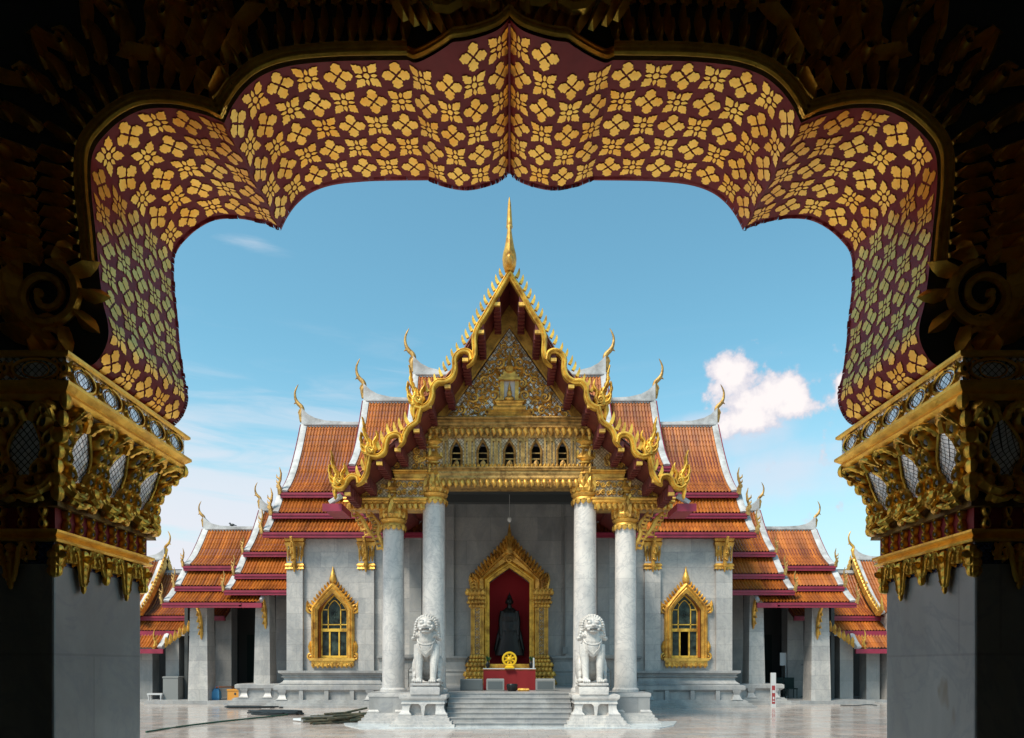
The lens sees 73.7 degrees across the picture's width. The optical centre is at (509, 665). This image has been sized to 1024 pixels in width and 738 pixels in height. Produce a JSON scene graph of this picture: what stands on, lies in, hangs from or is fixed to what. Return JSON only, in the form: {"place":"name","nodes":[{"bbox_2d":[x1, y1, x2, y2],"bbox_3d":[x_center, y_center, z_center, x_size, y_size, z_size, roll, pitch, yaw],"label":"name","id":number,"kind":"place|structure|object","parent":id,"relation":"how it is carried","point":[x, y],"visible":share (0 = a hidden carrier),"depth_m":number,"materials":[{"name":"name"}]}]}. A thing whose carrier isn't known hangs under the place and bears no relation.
{"place":"outdoors","nodes":[
{"label":"outdoors","id":0,"kind":"place"},
{"bbox_2d":[140,702,886,737],"bbox_3d":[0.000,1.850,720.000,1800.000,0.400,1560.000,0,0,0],"label":"ground","id":1,"kind":"structure","parent":0,"point":[812,721],"depth_m":18.48,"materials":[{"name":"stone"}]},
{"bbox_2d":[147,693,163,699],"bbox_3d":[-15.566,1.437,30.080,0.660,0.434,0.320,0,0,0],"label":"bench","id":2,"kind":"object","parent":1,"relation":"on","point":[149,695],"visible":0.62,"depth_m":29.93,"materials":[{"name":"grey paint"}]},
{"bbox_2d":[140,532,189,653],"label":"gabled pavilion","id":3,"kind":"structure","parent":1,"relation":"on","point":[161,562],"depth_m":31.22,"materials":[{"name":"orange tile"}]},
{"bbox_2d":[140,570,249,701],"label":"cloister","id":4,"kind":"structure","parent":1,"relation":"on","point":[158,618],"depth_m":31.05,"materials":[{"name":"grey stone"}]},
{"bbox_2d":[144,482,286,704],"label":"gallery wing","id":5,"kind":"structure","parent":1,"relation":"on","point":[240,649],"depth_m":29.61,"materials":[{"name":"orange tile"}]},
{"bbox_2d":[162,676,183,699],"bbox_3d":[-14.933,1.065,30.320,0.700,1.170,0.540,0,0,0],"label":"stone cabinet","id":6,"kind":"object","parent":5,"relation":"on","point":[172,687],"visible":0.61,"depth_m":30.07,"materials":[{"name":"grey stone"}]},
{"bbox_2d":[212,686,221,699],"bbox_3d":[-12.762,1.194,29.760,0.320,0.612,0.260,0,0,0],"label":"cloth bag","id":7,"kind":"object","parent":5,"relation":"on","point":[216,693],"visible":0.98,"depth_m":29.65,"materials":[{"name":"blue fabric"}]},
{"bbox_2d":[216,686,234,688],"bbox_3d":[-12.898,1.225,31.040,1.000,0.550,0.400,0,0,0],"label":"table","id":8,"kind":"object","parent":5,"relation":"on","point":[233,687],"visible":0.24,"depth_m":30.88,"materials":[{"name":"brown wood"}]},
{"bbox_2d":[227,689,238,699],"bbox_3d":[-11.941,1.265,29.920,0.720,0.470,0.440,0,0,0],"label":"wooden crate","id":9,"kind":"object","parent":5,"relation":"on","point":[232,694],"visible":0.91,"depth_m":29.72,"materials":[{"name":"orange wood"}]},
{"bbox_2d":[237,635,254,683],"bbox_3d":[-12.075,-0.025,34.370,4.950,3.050,0.060,0,0,0],"label":"netted door","id":10,"kind":"structure","parent":5,"relation":"in","point":[250,638],"depth_m":34.34,"materials":[{"name":"grey"}]},
{"bbox_2d":[145,714,287,732],"bbox_3d":[-8.230,1.619,19.633,0.334,0.049,6.117,0,0,14],"label":"garden hose","id":11,"kind":"object","parent":1,"relation":"on","point":[213,722],"visible":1,"depth_m":19.31,"materials":[{"name":"green rubber"}]},
{"bbox_2d":[224,705,282,707],"bbox_3d":[-9.889,1.597,26.382,2.258,0.102,0.595,0,0,0],"label":"coiled hose","id":12,"kind":"object","parent":1,"relation":"on","point":[242,706],"visible":1,"depth_m":26.19,"materials":[{"name":"black rubber"}]},
{"bbox_2d":[247,710,303,714],"bbox_3d":[-7.843,1.565,22.879,1.921,0.166,0.840,0,0,0],"label":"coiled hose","id":13,"kind":"object","parent":1,"relation":"on","point":[271,712],"visible":0.99,"depth_m":22.61,"materials":[{"name":"black rubber"}]},
{"bbox_2d":[301,715,332,721],"bbox_3d":[-5.477,1.550,19.910,1.154,0.160,0.152,0,0,-27],"label":"loose slab","id":14,"kind":"object","parent":1,"relation":"on","point":[311,716],"depth_m":19.69,"materials":[{"name":"grey stone"}]},
{"bbox_2d":[324,707,367,714],"bbox_3d":[-4.872,1.355,20.375,1.366,0.188,0.081,0,0,-38],"label":"scaffold pole","id":15,"kind":"object","parent":14,"relation":"on","point":[332,713],"visible":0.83,"depth_m":20.36,"materials":[{"name":"grey metal"}]},
{"bbox_2d":[312,720,356,724],"bbox_3d":[-4.663,1.580,19.475,1.915,0.127,0.079,0,0,-34],"label":"scaffold pole","id":16,"kind":"object","parent":1,"relation":"on","point":[330,722],"visible":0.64,"depth_m":19.24,"materials":[{"name":"grey metal"}]},
{"bbox_2d":[303,716,363,722],"bbox_3d":[-4.870,1.512,19.397,1.940,0.135,0.076,0,0,-29],"label":"scaffold pole","id":17,"kind":"object","parent":16,"relation":"on","point":[319,720],"visible":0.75,"depth_m":19.22,"materials":[{"name":"grey metal"}]},
{"bbox_2d":[258,197,760,726],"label":"ordination hall","id":18,"kind":"structure","parent":1,"relation":"on","point":[388,523],"depth_m":26.83,"materials":[{"name":"white stone"}]},
{"bbox_2d":[306,567,357,667],"bbox_3d":[-7.060,-1.930,27.415,2.170,4.080,0.530,0,0,0],"label":"window","id":19,"kind":"structure","parent":18,"relation":"in","point":[338,646],"depth_m":27.27,"materials":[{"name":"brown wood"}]},
{"bbox_2d":[410,614,443,694],"bbox_3d":[-2.267,-0.322,18.944,0.897,2.204,1.323,0,0,0],"label":"lion statue","id":20,"kind":"object","parent":18,"relation":"on","point":[428,664],"visible":1,"depth_m":18.53,"materials":[{"name":"stone"}]},
{"bbox_2d":[443,438,469,465],"bbox_3d":[-1.556,-6.224,19.982,0.776,0.860,0.156,0,0,0],"label":"frieze window","id":21,"kind":"structure","parent":18,"relation":"in","point":[456,462],"depth_m":19.93,"materials":[{"name":"gold metal"}]},
{"bbox_2d":[460,678,482,690],"bbox_3d":[-1.160,0.584,20.957,0.680,0.372,0.325,0,0,0],"label":"speaker box","id":22,"kind":"object","parent":18,"relation":"attached to","point":[471,684],"visible":1,"depth_m":20.80,"materials":[{"name":"grey paint"}]},
{"bbox_2d":[470,438,495,465],"bbox_3d":[-0.778,-6.224,19.982,0.776,0.860,0.156,0,0,0],"label":"frieze window","id":23,"kind":"structure","parent":18,"relation":"in","point":[471,439],"depth_m":19.93,"materials":[{"name":"gold metal"}]},
{"bbox_2d":[486,678,503,690],"bbox_3d":[-0.430,0.579,20.797,0.540,0.382,0.325,0,0,0],"label":"donation box","id":24,"kind":"object","parent":18,"relation":"on","point":[494,684],"visible":1,"depth_m":20.64,"materials":[{"name":"grey metal"}]},
{"bbox_2d":[483,668,535,689],"bbox_3d":[0.000,0.422,21.600,1.659,0.675,0.655,0,0,0],"label":"altar table","id":25,"kind":"object","parent":18,"relation":"on","point":[523,677],"visible":0.81,"depth_m":21.29,"materials":[{"name":"red wood"}]},
{"bbox_2d":[486,656,490,667],"bbox_3d":[-0.673,-0.100,21.450,0.160,0.400,0.147,0,0,-39],"label":"altar vase","id":26,"kind":"object","parent":25,"relation":"on","point":[488,663],"visible":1,"depth_m":21.41,"materials":[{"name":"green metal"}]},
{"bbox_2d":[502,652,516,667],"bbox_3d":[0.000,-0.172,21.280,0.470,0.525,0.200,0,0,0],"label":"dharma wheel","id":27,"kind":"object","parent":25,"relation":"on","point":[509,659],"visible":1,"depth_m":21.24,"materials":[{"name":"gold metal"}]},
{"bbox_2d":[490,664,528,667],"bbox_3d":[0.000,0.020,21.710,1.240,0.140,0.220,0,0,0],"label":"offering step","id":28,"kind":"object","parent":25,"relation":"on","point":[504,666],"visible":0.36,"depth_m":21.60,"materials":[{"name":"gold metal"}]},
{"bbox_2d":[529,656,534,667],"bbox_3d":[0.687,-0.100,21.450,0.160,0.400,0.147,0,0,-39],"label":"altar vase","id":29,"kind":"object","parent":25,"relation":"on","point":[530,663],"visible":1,"depth_m":21.41,"materials":[{"name":"grey metal"}]},
{"bbox_2d":[494,592,524,663],"bbox_3d":[0.000,-1.175,27.710,1.254,3.651,0.660,0,0,0],"label":"standing statue","id":30,"kind":"object","parent":18,"relation":"in","point":[509,637],"visible":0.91,"depth_m":27.59,"materials":[{"name":"brown metal"}]},
{"bbox_2d":[507,495,511,521],"bbox_3d":[0.000,-6.020,26.160,0.160,1.060,0.160,0,0,0],"label":"pendant lamp","id":31,"kind":"object","parent":18,"relation":"hanging from","point":[509,519],"visible":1,"depth_m":26.16,"materials":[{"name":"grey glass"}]},
{"bbox_2d":[496,438,522,465],"bbox_3d":[0.000,-6.224,19.982,0.776,0.860,0.156,0,0,0],"label":"frieze window","id":32,"kind":"structure","parent":18,"relation":"in","point":[509,462],"depth_m":19.93,"materials":[{"name":"gold metal"}]},
{"bbox_2d":[463,523,556,684],"bbox_3d":[0.000,-2.430,27.576,3.780,6.440,1.468,0,0,0],"label":"shrine doorway","id":33,"kind":"structure","parent":18,"relation":"in","point":[532,599],"depth_m":27.15,"materials":[{"name":"gold metal"}]},
{"bbox_2d":[506,684,517,690],"bbox_3d":[0.080,0.660,20.560,0.340,0.220,0.335,0,0,0],"label":"incense pot","id":34,"kind":"object","parent":18,"relation":"on","point":[512,687],"visible":0.91,"depth_m":20.42,"materials":[{"name":"brown metal"}]},
{"bbox_2d":[517,688,528,690],"bbox_3d":[0.420,0.725,20.560,0.360,0.090,0.240,0,0,0],"label":"offering tray","id":35,"kind":"object","parent":18,"relation":"on","point":[522,689],"visible":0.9,"depth_m":20.45,"materials":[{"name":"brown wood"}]},
{"bbox_2d":[523,438,548,465],"bbox_3d":[0.778,-6.224,19.982,0.776,0.860,0.156,0,0,0],"label":"frieze window","id":36,"kind":"structure","parent":18,"relation":"in","point":[524,439],"depth_m":19.93,"materials":[{"name":"gold metal"}]},
{"bbox_2d":[535,678,554,690],"bbox_3d":[1.090,0.579,20.878,0.580,0.382,0.325,0,0,0],"label":"donation box","id":37,"kind":"object","parent":18,"relation":"on","point":[544,684],"visible":1,"depth_m":20.71,"materials":[{"name":"grey metal"}]},
{"bbox_2d":[549,438,575,465],"bbox_3d":[1.556,-6.224,19.982,0.776,0.860,0.156,0,0,0],"label":"frieze window","id":38,"kind":"structure","parent":18,"relation":"in","point":[550,439],"depth_m":19.93,"materials":[{"name":"gold metal"}]},
{"bbox_2d":[575,614,608,694],"bbox_3d":[2.267,-0.322,18.944,0.897,2.204,1.323,0,0,0],"label":"lion statue","id":39,"kind":"object","parent":18,"relation":"on","point":[590,664],"visible":1,"depth_m":18.53,"materials":[{"name":"stone"}]},
{"bbox_2d":[661,567,712,667],"bbox_3d":[7.060,-1.930,27.415,2.170,4.080,0.530,0,0,0],"label":"window","id":40,"kind":"structure","parent":18,"relation":"in","point":[681,614],"depth_m":27.26,"materials":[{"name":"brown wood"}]},
{"bbox_2d":[344,721,676,728],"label":"stone step","id":41,"kind":"structure","parent":1,"relation":"on","point":[664,724],"depth_m":17.96,"materials":[{"name":"stone"}]},
{"bbox_2d":[0,0,1023,737],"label":"gate hall","id":42,"kind":"structure","parent":1,"relation":"on","point":[142,140],"depth_m":3.03,"materials":[{"name":"gold paint"}]},
{"bbox_2d":[770,673,775,706],"bbox_3d":[10.568,0.970,27.354,0.200,1.360,0.092,0,0,0],"label":"marker post","id":43,"kind":"object","parent":1,"relation":"on","point":[772,689],"visible":1,"depth_m":27.32,"materials":[{"name":"white paint"}]},
{"bbox_2d":[732,482,874,704],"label":"gallery wing","id":44,"kind":"structure","parent":1,"relation":"on","point":[784,568],"depth_m":29.61,"materials":[{"name":"orange tile"}]},
{"bbox_2d":[764,635,781,694],"bbox_3d":[12.075,-0.025,34.370,4.950,3.050,0.060,0,0,0],"label":"netted door","id":45,"kind":"structure","parent":44,"relation":"in","point":[767,638],"depth_m":34.34,"materials":[{"name":"grey"}]},
{"bbox_2d":[776,677,786,697],"bbox_3d":[12.363,1.025,31.205,0.440,0.950,0.450,0,0,0],"label":"chair","id":46,"kind":"object","parent":44,"relation":"on","point":[779,680],"visible":0.34,"depth_m":31.39,"materials":[{"name":"grey"}]},
{"bbox_2d":[780,653,786,697],"bbox_3d":[12.960,0.450,32.000,0.560,2.100,0.300,0,0,0],"label":"notice board","id":47,"kind":"object","parent":44,"relation":"on","point":[782,659],"visible":0.6,"depth_m":31.98,"materials":[{"name":"white"}]},
{"bbox_2d":[784,677,797,698],"bbox_3d":[12.870,1.025,31.205,0.440,0.950,0.450,0,0,0],"label":"chair","id":48,"kind":"object","parent":44,"relation":"on","point":[788,683],"visible":0.8,"depth_m":31.39,"materials":[{"name":"grey"}]},
{"bbox_2d":[768,570,886,701],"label":"cloister","id":49,"kind":"structure","parent":1,"relation":"on","point":[860,618],"depth_m":30.96,"materials":[{"name":"grey stone"}]},
{"bbox_2d":[829,531,886,699],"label":"gabled pavilion","id":50,"kind":"structure","parent":1,"relation":"on","point":[862,566],"depth_m":31.07,"materials":[{"name":"orange tile"}]},
{"bbox_2d":[147,174,879,568],"label":"sky","id":51,"kind":"structure","parent":0,"point":[760,313],"materials":[{"name":"blue"}]},
{"bbox_2d":[840,704,876,705],"bbox_3d":[14.288,1.624,27.979,1.421,0.040,0.518,0,0,-10],"label":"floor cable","id":52,"kind":"object","parent":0,"point":[858,705],"visible":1,"depth_m":27.89,"materials":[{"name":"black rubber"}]},
{"bbox_3d":[-4.752,1.534,19.660,1.650,0.090,1.085,0,0,0],"label":"scaffold pole","id":53,"kind":"object","parent":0,"visible":0},
{"bbox_2d":[301,716,332,718],"bbox_3d":[-5.093,1.451,19.525,1.659,0.125,0.074,0,0,-26],"label":"scaffold pole","id":54,"kind":"object","parent":53,"relation":"on","point":[324,717],"visible":0.6,"depth_m":19.33,"materials":[{"name":"grey metal"}]},
{"bbox_3d":[-4.485,1.460,19.661,1.120,0.108,1.002,0,0,0],"label":"scaffold pole","id":55,"kind":"object","parent":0,"visible":0},
{"bbox_2d":[327,713,365,719],"bbox_3d":[-4.500,1.434,19.572,0.084,0.160,1.594,0,0,45],"label":"scaffold pole","id":56,"kind":"object","parent":55,"relation":"on","point":[342,717],"visible":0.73,"depth_m":19.39,"materials":[{"name":"grey metal"}]},
{"bbox_2d":[333,712,366,716],"bbox_3d":[-4.297,1.370,19.837,1.769,0.157,0.082,0,0,-39],"label":"scaffold pole","id":57,"kind":"object","parent":55,"relation":"on","point":[339,715],"visible":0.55,"depth_m":19.51,"materials":[{"name":"grey metal"}]}
]}

